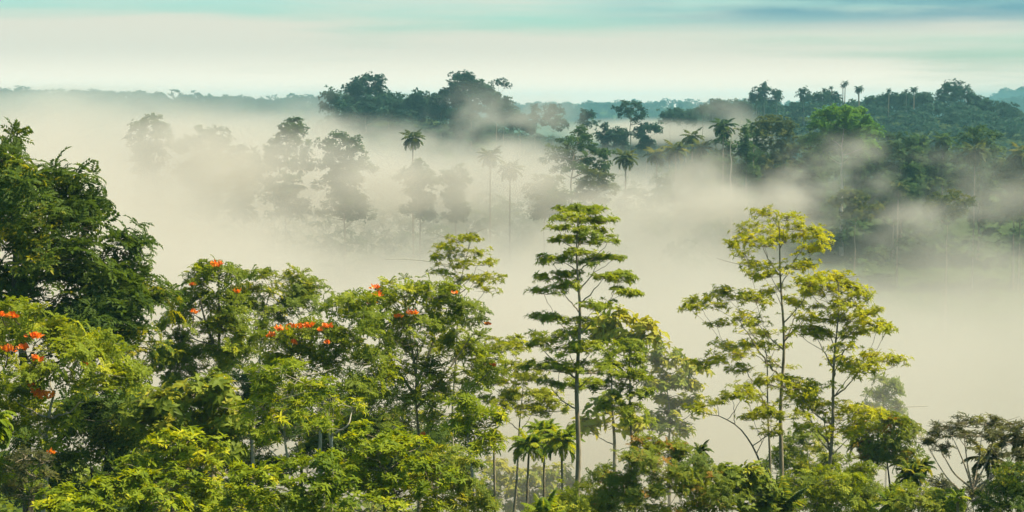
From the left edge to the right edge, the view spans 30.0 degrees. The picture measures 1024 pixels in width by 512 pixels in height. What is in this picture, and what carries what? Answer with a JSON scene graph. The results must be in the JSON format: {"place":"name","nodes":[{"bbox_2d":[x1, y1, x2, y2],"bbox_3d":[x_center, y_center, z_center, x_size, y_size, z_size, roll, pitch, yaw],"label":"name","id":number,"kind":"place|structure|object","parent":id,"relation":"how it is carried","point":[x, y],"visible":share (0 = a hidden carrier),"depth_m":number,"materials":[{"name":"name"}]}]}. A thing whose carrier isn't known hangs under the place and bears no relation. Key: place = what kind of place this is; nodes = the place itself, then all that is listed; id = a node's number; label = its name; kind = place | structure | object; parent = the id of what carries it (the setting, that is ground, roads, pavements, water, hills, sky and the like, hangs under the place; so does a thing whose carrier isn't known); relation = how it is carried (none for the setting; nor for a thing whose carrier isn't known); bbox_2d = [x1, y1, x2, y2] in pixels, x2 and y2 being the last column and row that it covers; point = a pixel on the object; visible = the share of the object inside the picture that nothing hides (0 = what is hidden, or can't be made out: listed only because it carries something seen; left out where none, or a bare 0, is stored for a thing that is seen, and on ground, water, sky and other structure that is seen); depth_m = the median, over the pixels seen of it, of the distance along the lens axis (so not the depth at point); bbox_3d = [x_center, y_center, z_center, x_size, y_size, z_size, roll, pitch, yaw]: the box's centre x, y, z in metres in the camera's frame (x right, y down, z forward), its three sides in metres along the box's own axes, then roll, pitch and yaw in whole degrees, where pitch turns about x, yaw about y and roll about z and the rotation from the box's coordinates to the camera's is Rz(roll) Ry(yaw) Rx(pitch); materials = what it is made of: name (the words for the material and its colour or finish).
{"place":"outdoors","nodes":[
{"label":"outdoors","id":0,"kind":"place"},
{"bbox_2d":[0,98,1023,511],"bbox_3d":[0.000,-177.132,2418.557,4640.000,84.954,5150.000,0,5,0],"label":"ground","id":1,"kind":"structure","parent":0,"point":[970,362],"depth_m":467.32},
{"bbox_2d":[0,445,60,509],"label":"tree","id":2,"kind":"object","parent":1,"relation":"on","point":[20,471],"visible":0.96,"depth_m":66.64,"materials":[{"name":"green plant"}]},
{"bbox_2d":[0,294,153,511],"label":"tulip tree","id":3,"kind":"object","parent":1,"relation":"on","point":[118,371],"visible":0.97,"depth_m":71.80,"materials":[{"name":"green plant"}]},
{"bbox_2d":[0,377,179,511],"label":"shade tree","id":4,"kind":"object","parent":1,"relation":"on","point":[115,438],"visible":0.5,"depth_m":83.90,"materials":[{"name":"green plant"}]},
{"bbox_2d":[0,117,189,511],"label":"broadleaf tree","id":5,"kind":"object","parent":1,"relation":"on","point":[119,297],"visible":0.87,"depth_m":87.48,"materials":[{"name":"green plant"}]},
{"bbox_2d":[11,466,187,511],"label":"leafy shrub","id":6,"kind":"object","parent":1,"relation":"on","point":[133,495],"visible":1,"depth_m":58.68,"materials":[{"name":"green plant"}]},
{"bbox_2d":[121,113,182,281],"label":"misty tree","id":7,"kind":"object","parent":1,"relation":"on","point":[148,200],"visible":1,"depth_m":498.01,"materials":[{"name":"grey plant"}]},
{"bbox_2d":[70,388,275,511],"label":"shade tree","id":8,"kind":"object","parent":1,"relation":"on","point":[225,467],"visible":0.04,"depth_m":110.57,"materials":[{"name":"green plant"}]},
{"bbox_2d":[110,425,261,511],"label":"leafy shrub","id":9,"kind":"object","parent":1,"relation":"on","point":[182,455],"visible":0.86,"depth_m":62.62,"materials":[{"name":"green plant"}]},
{"bbox_2d":[118,367,271,511],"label":"broadleaf shrub","id":10,"kind":"object","parent":1,"relation":"on","point":[215,390],"visible":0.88,"depth_m":76.15,"materials":[{"name":"green plant"}]},
{"bbox_2d":[138,254,263,492],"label":"tulip tree","id":11,"kind":"object","parent":1,"relation":"on","point":[225,318],"visible":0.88,"depth_m":97.89,"materials":[{"name":"green plant"}]},
{"bbox_2d":[169,124,237,283],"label":"misty tree","id":12,"kind":"object","parent":1,"relation":"on","point":[209,186],"visible":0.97,"depth_m":498.89,"materials":[{"name":"grey plant"}]},
{"bbox_2d":[112,351,314,488],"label":"shade tree","id":13,"kind":"object","parent":1,"relation":"on","point":[245,388],"visible":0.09,"depth_m":106.11,"materials":[{"name":"green plant"}]},
{"bbox_2d":[221,143,266,283],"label":"misty tree","id":14,"kind":"object","parent":1,"relation":"on","point":[238,200],"visible":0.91,"depth_m":489.31,"materials":[{"name":"grey plant"}]},
{"bbox_2d":[238,116,316,290],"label":"misty tree","id":15,"kind":"object","parent":1,"relation":"on","point":[285,194],"visible":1,"depth_m":478.76,"materials":[{"name":"grey plant"}]},
{"bbox_2d":[225,263,332,511],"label":"slender tree","id":16,"kind":"object","parent":1,"relation":"on","point":[305,288],"visible":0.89,"depth_m":103.14,"materials":[{"name":"green plant"}]},
{"bbox_2d":[222,355,341,482],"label":"leafy tree","id":17,"kind":"object","parent":1,"relation":"on","point":[268,380],"visible":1,"depth_m":70.09,"materials":[{"name":"green plant"}]},
{"bbox_2d":[212,447,381,511],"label":"leafy shrub","id":18,"kind":"object","parent":1,"relation":"on","point":[267,498],"visible":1,"depth_m":60.26,"materials":[{"name":"green plant"}]},
{"bbox_2d":[220,388,383,500],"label":"shade tree","id":19,"kind":"object","parent":1,"relation":"on","point":[309,450],"visible":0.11,"depth_m":112.00,"materials":[{"name":"green plant"}]},
{"bbox_2d":[8,134,638,190],"bbox_3d":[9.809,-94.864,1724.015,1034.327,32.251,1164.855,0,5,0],"label":"plain forest","id":20,"kind":"object","parent":1,"relation":"on","point":[108,166],"visible":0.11,"depth_m":1657.69,"materials":[{"name":"green plant"}]},
{"bbox_2d":[243,287,404,509],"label":"tulip tree","id":21,"kind":"object","parent":1,"relation":"on","point":[359,385],"visible":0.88,"depth_m":88.05,"materials":[{"name":"green plant"}]},
{"bbox_2d":[317,85,357,157],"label":"ridge tree","id":22,"kind":"object","parent":1,"relation":"on","point":[332,96],"visible":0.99,"depth_m":825.34,"materials":[{"name":"green plant"}]},
{"bbox_2d":[313,391,369,510],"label":"bare stemmed tree","id":23,"kind":"object","parent":1,"relation":"on","point":[337,404],"visible":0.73,"depth_m":78.72,"materials":[{"name":"green plant"}]},
{"bbox_2d":[306,129,379,291],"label":"misty tree","id":24,"kind":"object","parent":1,"relation":"on","point":[349,197],"visible":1,"depth_m":479.25,"materials":[{"name":"grey plant"}]},
{"bbox_2d":[332,71,392,132],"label":"ridge tree","id":25,"kind":"object","parent":1,"relation":"on","point":[356,89],"visible":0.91,"depth_m":843.02,"materials":[{"name":"green plant"}]},
{"bbox_2d":[305,382,477,511],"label":"shade tree","id":26,"kind":"object","parent":1,"relation":"on","point":[436,436],"visible":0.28,"depth_m":104.16,"materials":[{"name":"green plant"}]},
{"bbox_2d":[316,418,467,511],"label":"leafy shrub","id":27,"kind":"object","parent":1,"relation":"on","point":[386,442],"visible":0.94,"depth_m":64.59,"materials":[{"name":"green plant"}]},
{"bbox_2d":[0,450,797,511],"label":"undergrowth","id":28,"kind":"object","parent":1,"relation":"on","point":[82,479],"visible":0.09,"depth_m":131.04,"materials":[{"name":"green plant"}]},
{"bbox_2d":[399,129,425,283],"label":"coconut palm","id":29,"kind":"object","parent":1,"relation":"on","point":[413,140],"visible":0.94,"depth_m":479.25,"materials":[{"name":"green plant"}]},
{"bbox_2d":[388,158,440,306],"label":"misty tree","id":30,"kind":"object","parent":1,"relation":"on","point":[422,199],"visible":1,"depth_m":469.56,"materials":[{"name":"grey plant"}]},
{"bbox_2d":[340,422,498,510],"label":"shade tree","id":31,"kind":"object","parent":1,"relation":"on","point":[468,473],"visible":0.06,"depth_m":108.93,"materials":[{"name":"green plant"}]},
{"bbox_2d":[402,87,440,129],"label":"ridge tree","id":32,"kind":"object","parent":1,"relation":"on","point":[416,97],"visible":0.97,"depth_m":845.62,"materials":[{"name":"green plant"}]},
{"bbox_2d":[337,272,512,511],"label":"tulip tree","id":33,"kind":"object","parent":1,"relation":"on","point":[484,366],"visible":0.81,"depth_m":95.03,"materials":[{"name":"green plant"}]},
{"bbox_2d":[423,86,464,136],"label":"ridge tree","id":34,"kind":"object","parent":1,"relation":"on","point":[441,100],"visible":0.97,"depth_m":845.02,"materials":[{"name":"green plant"}]},
{"bbox_2d":[397,441,503,511],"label":"leafy shrub","id":35,"kind":"object","parent":1,"relation":"on","point":[485,502],"visible":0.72,"depth_m":66.70,"materials":[{"name":"green plant"}]},
{"bbox_2d":[430,163,472,296],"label":"misty tree","id":36,"kind":"object","parent":1,"relation":"on","point":[456,204],"visible":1,"depth_m":469.01,"materials":[{"name":"grey plant"}]},
{"bbox_2d":[404,229,507,497],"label":"slender tree","id":37,"kind":"object","parent":1,"relation":"on","point":[461,264],"visible":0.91,"depth_m":106.22,"materials":[{"name":"green plant"}]},
{"bbox_2d":[225,90,705,205],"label":"hill forest","id":38,"kind":"object","parent":1,"relation":"on","point":[479,129],"visible":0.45,"depth_m":839.71,"materials":[{"name":"green plant"}]},
{"bbox_2d":[434,391,517,510],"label":"bent tree","id":39,"kind":"object","parent":1,"relation":"on","point":[467,423],"visible":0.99,"depth_m":80.60,"materials":[{"name":"green plant"}]},
{"bbox_2d":[443,69,510,150],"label":"ridge tree","id":40,"kind":"object","parent":1,"relation":"on","point":[484,93],"visible":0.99,"depth_m":843.17,"materials":[{"name":"grey plant"}]},
{"bbox_2d":[475,145,501,297],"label":"coconut palm","id":41,"kind":"object","parent":1,"relation":"on","point":[488,155],"visible":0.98,"depth_m":479.85,"materials":[{"name":"grey plant"}]},
{"bbox_2d":[484,95,519,154],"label":"ridge tree","id":42,"kind":"object","parent":1,"relation":"on","point":[510,109],"visible":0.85,"depth_m":846.40,"materials":[{"name":"grey plant"}]},
{"bbox_2d":[477,455,540,511],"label":"hazy shrub","id":43,"kind":"object","parent":1,"relation":"on","point":[504,479],"visible":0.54,"depth_m":150.71,"materials":[{"name":"green plant"}]},
{"bbox_2d":[497,158,524,307],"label":"coconut palm","id":44,"kind":"object","parent":1,"relation":"on","point":[510,174],"visible":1,"depth_m":470.26,"materials":[{"name":"grey plant"}]},
{"bbox_2d":[0,85,1023,129],"bbox_3d":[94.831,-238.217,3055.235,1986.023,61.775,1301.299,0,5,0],"label":"forest","id":45,"kind":"object","parent":1,"relation":"on","point":[238,105],"visible":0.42,"depth_m":2612.36,"materials":[{"name":"green plant"}]},
{"bbox_2d":[1,134,1023,295],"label":"valley forest","id":46,"kind":"object","parent":1,"relation":"on","point":[479,217],"visible":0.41,"depth_m":510.64,"materials":[{"name":"green plant"}]},
{"bbox_2d":[504,110,540,182],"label":"ridge tree","id":47,"kind":"object","parent":1,"relation":"on","point":[518,118],"visible":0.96,"depth_m":836.45,"materials":[{"name":"grey plant"}]},
{"bbox_2d":[469,332,580,511],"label":"slender tree","id":48,"kind":"object","parent":1,"relation":"on","point":[512,395],"visible":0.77,"depth_m":126.50,"materials":[{"name":"green plant"}]},
{"bbox_2d":[508,428,546,508],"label":"slim palm","id":49,"kind":"object","parent":1,"relation":"on","point":[524,443],"visible":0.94,"depth_m":110.83,"materials":[{"name":"green plant"}]},
{"bbox_2d":[521,173,565,313],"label":"misty tree","id":50,"kind":"object","parent":1,"relation":"on","point":[540,187],"visible":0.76,"depth_m":461.90,"materials":[{"name":"grey plant"}]},
{"bbox_2d":[521,488,565,511],"bbox_3d":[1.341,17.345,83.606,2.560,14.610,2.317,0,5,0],"label":"stemless palm","id":51,"kind":"object","parent":1,"relation":"on","point":[548,506],"visible":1,"depth_m":82.87,"materials":[{"name":"green plant"}]},
{"bbox_2d":[502,461,589,502],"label":"hazy shrub","id":52,"kind":"object","parent":1,"relation":"on","point":[536,480],"visible":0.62,"depth_m":151.41,"materials":[{"name":"green plant"}]},
{"bbox_2d":[539,103,569,175],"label":"ridge tree","id":53,"kind":"object","parent":1,"relation":"on","point":[549,115],"visible":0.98,"depth_m":796.31,"materials":[{"name":"grey plant"}]},
{"bbox_2d":[544,184,574,316],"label":"misty tree","id":54,"kind":"object","parent":1,"relation":"on","point":[556,197],"visible":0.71,"depth_m":454.69,"materials":[{"name":"grey plant"}]},
{"bbox_2d":[538,423,585,491],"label":"slim palm","id":55,"kind":"object","parent":1,"relation":"on","point":[562,442],"visible":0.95,"depth_m":108.75,"materials":[{"name":"green plant"}]},
{"bbox_2d":[537,124,618,304],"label":"spreading tree","id":56,"kind":"object","parent":1,"relation":"on","point":[593,150],"visible":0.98,"depth_m":470.75,"materials":[{"name":"green plant"}]},
{"bbox_2d":[516,202,644,494],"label":"layered tree","id":57,"kind":"object","parent":1,"relation":"on","point":[581,232],"visible":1,"depth_m":92.30,"materials":[{"name":"green plant"}]},
{"bbox_2d":[521,478,643,511],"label":"leafy shrub","id":58,"kind":"object","parent":1,"relation":"on","point":[575,501],"visible":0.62,"depth_m":88.30,"materials":[{"name":"green plant"}]},
{"bbox_2d":[571,166,620,301],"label":"misty tree","id":59,"kind":"object","parent":1,"relation":"on","point":[585,195],"visible":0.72,"depth_m":461.09,"materials":[{"name":"grey plant"}]},
{"bbox_2d":[566,303,669,511],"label":"broadleaf tree","id":60,"kind":"object","parent":1,"relation":"on","point":[608,325],"visible":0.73,"depth_m":140.55,"materials":[{"name":"green plant"}]},
{"bbox_2d":[580,337,659,510],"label":"layered tree","id":61,"kind":"object","parent":1,"relation":"on","point":[627,410],"visible":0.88,"depth_m":100.70,"materials":[{"name":"green plant"}]},
{"bbox_2d":[613,148,637,279],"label":"coconut palm","id":62,"kind":"object","parent":1,"relation":"on","point":[626,159],"visible":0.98,"depth_m":489.47,"materials":[{"name":"green plant"}]},
{"bbox_2d":[611,99,648,198],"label":"umbrella tree","id":63,"kind":"object","parent":1,"relation":"on","point":[628,111],"visible":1,"depth_m":698.13,"materials":[{"name":"green plant"}]},
{"bbox_2d":[631,122,663,195],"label":"ridge tree","id":64,"kind":"object","parent":1,"relation":"on","point":[645,141],"visible":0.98,"depth_m":697.68,"materials":[{"name":"green plant"}]},
{"bbox_2d":[573,430,755,511],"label":"red tipped shrub","id":65,"kind":"object","parent":1,"relation":"on","point":[697,476],"visible":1,"depth_m":83.76,"materials":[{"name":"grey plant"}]},
{"bbox_2d":[659,139,689,274],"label":"coconut palm","id":66,"kind":"object","parent":1,"relation":"on","point":[675,152],"visible":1,"depth_m":489.21,"materials":[{"name":"green plant"}]},
{"bbox_2d":[635,340,716,505],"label":"broadleaf tree","id":67,"kind":"object","parent":1,"relation":"on","point":[666,381],"visible":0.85,"depth_m":151.13,"materials":[{"name":"green plant"}]},
{"bbox_2d":[653,153,729,258],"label":"misty tree","id":68,"kind":"object","parent":1,"relation":"on","point":[693,195],"visible":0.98,"depth_m":497.01,"materials":[{"name":"grey plant"}]},
{"bbox_2d":[708,118,738,259],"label":"coconut palm","id":69,"kind":"object","parent":1,"relation":"on","point":[722,125],"visible":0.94,"depth_m":499.02,"materials":[{"name":"green plant"}]},
{"bbox_2d":[706,136,744,235],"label":"misty tree","id":70,"kind":"object","parent":1,"relation":"on","point":[718,192],"visible":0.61,"depth_m":513.80,"materials":[{"name":"grey plant"}]},
{"bbox_2d":[732,123,762,227],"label":"conical tree","id":71,"kind":"object","parent":1,"relation":"on","point":[751,173],"visible":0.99,"depth_m":508.90,"materials":[{"name":"green plant"}]},
{"bbox_2d":[679,379,816,485],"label":"airy tree","id":72,"kind":"object","parent":1,"relation":"on","point":[766,410],"visible":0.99,"depth_m":98.98,"materials":[{"name":"green plant"}]},
{"bbox_2d":[698,460,798,511],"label":"leafy shrub","id":73,"kind":"object","parent":1,"relation":"on","point":[758,475],"visible":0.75,"depth_m":86.22,"materials":[{"name":"green plant"}]},
{"bbox_2d":[677,204,834,479],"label":"airy tree","id":74,"kind":"object","parent":1,"relation":"on","point":[744,296],"visible":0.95,"depth_m":106.37,"materials":[{"name":"green plant"}]},
{"bbox_2d":[732,324,801,481],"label":"slender tree","id":75,"kind":"object","parent":1,"relation":"on","point":[760,332],"visible":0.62,"depth_m":109.67,"materials":[{"name":"green plant"}]},
{"bbox_2d":[736,114,804,224],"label":"domed tree","id":76,"kind":"object","parent":1,"relation":"on","point":[783,186],"visible":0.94,"depth_m":517.65,"materials":[{"name":"green plant"}]},
{"bbox_2d":[752,468,808,511],"bbox_3d":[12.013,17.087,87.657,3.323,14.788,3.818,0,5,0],"label":"stemless palm","id":77,"kind":"object","parent":1,"relation":"on","point":[782,499],"visible":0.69,"depth_m":86.81,"materials":[{"name":"green plant"}]},
{"bbox_2d":[735,428,877,501],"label":"shade shrub","id":78,"kind":"object","parent":1,"relation":"on","point":[800,460],"visible":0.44,"depth_m":122.36,"materials":[{"name":"green plant"}]},
{"bbox_2d":[787,129,837,223],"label":"dark tree","id":79,"kind":"object","parent":1,"relation":"on","point":[812,171],"visible":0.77,"depth_m":518.54,"materials":[{"name":"green plant"}]},
{"bbox_2d":[632,95,1023,192],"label":"ridge forest","id":80,"kind":"object","parent":1,"relation":"on","point":[963,113],"visible":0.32,"depth_m":979.17,"materials":[{"name":"green plant"}]},
{"bbox_2d":[782,462,879,511],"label":"leafy shrub","id":81,"kind":"object","parent":1,"relation":"on","point":[817,491],"visible":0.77,"depth_m":90.85,"materials":[{"name":"green plant"}]},
{"bbox_2d":[744,269,923,511],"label":"airy tree","id":82,"kind":"object","parent":1,"relation":"on","point":[807,396],"visible":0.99,"depth_m":102.55,"materials":[{"name":"green plant"}]},
{"bbox_2d":[805,103,886,255],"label":"green tree","id":83,"kind":"object","parent":1,"relation":"on","point":[830,133],"visible":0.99,"depth_m":498.39,"materials":[{"name":"green plant"}]},
{"bbox_2d":[824,186,884,330],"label":"misty tree","id":84,"kind":"object","parent":1,"relation":"on","point":[853,195],"visible":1,"depth_m":439.25,"materials":[{"name":"grey plant"}]},
{"bbox_2d":[808,460,905,511],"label":"shade shrub","id":85,"kind":"object","parent":1,"relation":"on","point":[871,493],"visible":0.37,"depth_m":100.84,"materials":[{"name":"green plant"}]},
{"bbox_2d":[840,151,891,215],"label":"dark tree","id":86,"kind":"object","parent":1,"relation":"on","point":[865,182],"visible":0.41,"depth_m":528.45,"materials":[{"name":"green plant"}]},
{"bbox_2d":[841,405,929,487],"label":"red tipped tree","id":87,"kind":"object","parent":1,"relation":"on","point":[892,438],"visible":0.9,"depth_m":118.59,"materials":[{"name":"green plant"}]},
{"bbox_2d":[860,373,912,488],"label":"misty grove tree","id":88,"kind":"object","parent":1,"relation":"on","point":[878,394],"visible":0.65,"depth_m":166.23,"materials":[{"name":"green plant"}]},
{"bbox_2d":[856,175,927,256],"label":"dark tree","id":89,"kind":"object","parent":1,"relation":"on","point":[890,206],"visible":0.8,"depth_m":498.07,"materials":[{"name":"green plant"}]},
{"bbox_2d":[873,131,934,242],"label":"dark tree","id":90,"kind":"object","parent":1,"relation":"on","point":[906,166],"visible":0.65,"depth_m":508.06,"materials":[{"name":"green plant"}]},
{"bbox_2d":[895,458,927,509],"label":"slim palm","id":91,"kind":"object","parent":1,"relation":"on","point":[912,472],"visible":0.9,"depth_m":90.86,"materials":[{"name":"green plant"}]},
{"bbox_2d":[885,479,967,511],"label":"leafy shrub","id":92,"kind":"object","parent":1,"relation":"on","point":[926,502],"visible":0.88,"depth_m":82.96,"materials":[{"name":"green plant"}]},
{"bbox_2d":[916,142,959,224],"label":"dark tree","id":93,"kind":"object","parent":1,"relation":"on","point":[934,172],"visible":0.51,"depth_m":517.98,"materials":[{"name":"green plant"}]},
{"bbox_2d":[918,189,977,333],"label":"misty tree","id":94,"kind":"object","parent":1,"relation":"on","point":[944,206],"visible":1,"depth_m":439.21,"materials":[{"name":"grey plant"}]},
{"bbox_2d":[934,78,976,106],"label":"ridge tree","id":95,"kind":"object","parent":1,"relation":"on","point":[954,92],"visible":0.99,"depth_m":1004.36,"materials":[{"name":"green plant"}]},
{"bbox_2d":[900,473,1012,511],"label":"tree","id":96,"kind":"object","parent":1,"relation":"on","point":[945,484],"visible":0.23,"depth_m":113.89,"materials":[{"name":"green plant"}]},
{"bbox_2d":[910,411,1023,511],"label":"bare limbed tree","id":97,"kind":"object","parent":1,"relation":"on","point":[991,434],"visible":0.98,"depth_m":76.57,"materials":[{"name":"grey plant"}]},
{"bbox_2d":[958,137,990,288],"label":"coconut palm","id":98,"kind":"object","parent":1,"relation":"on","point":[973,155],"visible":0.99,"depth_m":479.35,"materials":[{"name":"grey plant"}]},
{"bbox_2d":[943,124,1012,259],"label":"misty tree","id":99,"kind":"object","parent":1,"relation":"on","point":[990,213],"visible":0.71,"depth_m":498.18,"materials":[{"name":"grey plant"}]},
{"bbox_2d":[961,440,1011,511],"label":"slim palm","id":100,"kind":"object","parent":1,"relation":"on","point":[992,459],"visible":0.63,"depth_m":82.67,"materials":[{"name":"green plant"}]},
{"bbox_2d":[971,457,1023,511],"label":"shade shrub","id":101,"kind":"object","parent":1,"relation":"on","point":[1009,483],"visible":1,"depth_m":74.28,"materials":[{"name":"green plant"}]},
{"bbox_2d":[990,158,1023,290],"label":"misty tree","id":102,"kind":"object","parent":1,"relation":"on","point":[1014,199],"visible":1,"depth_m":479.55,"materials":[{"name":"grey plant"}]},
{"bbox_2d":[0,0,1023,108],"label":"sky","id":103,"kind":"structure","parent":0,"point":[559,51],"materials":[{"name":"white"}]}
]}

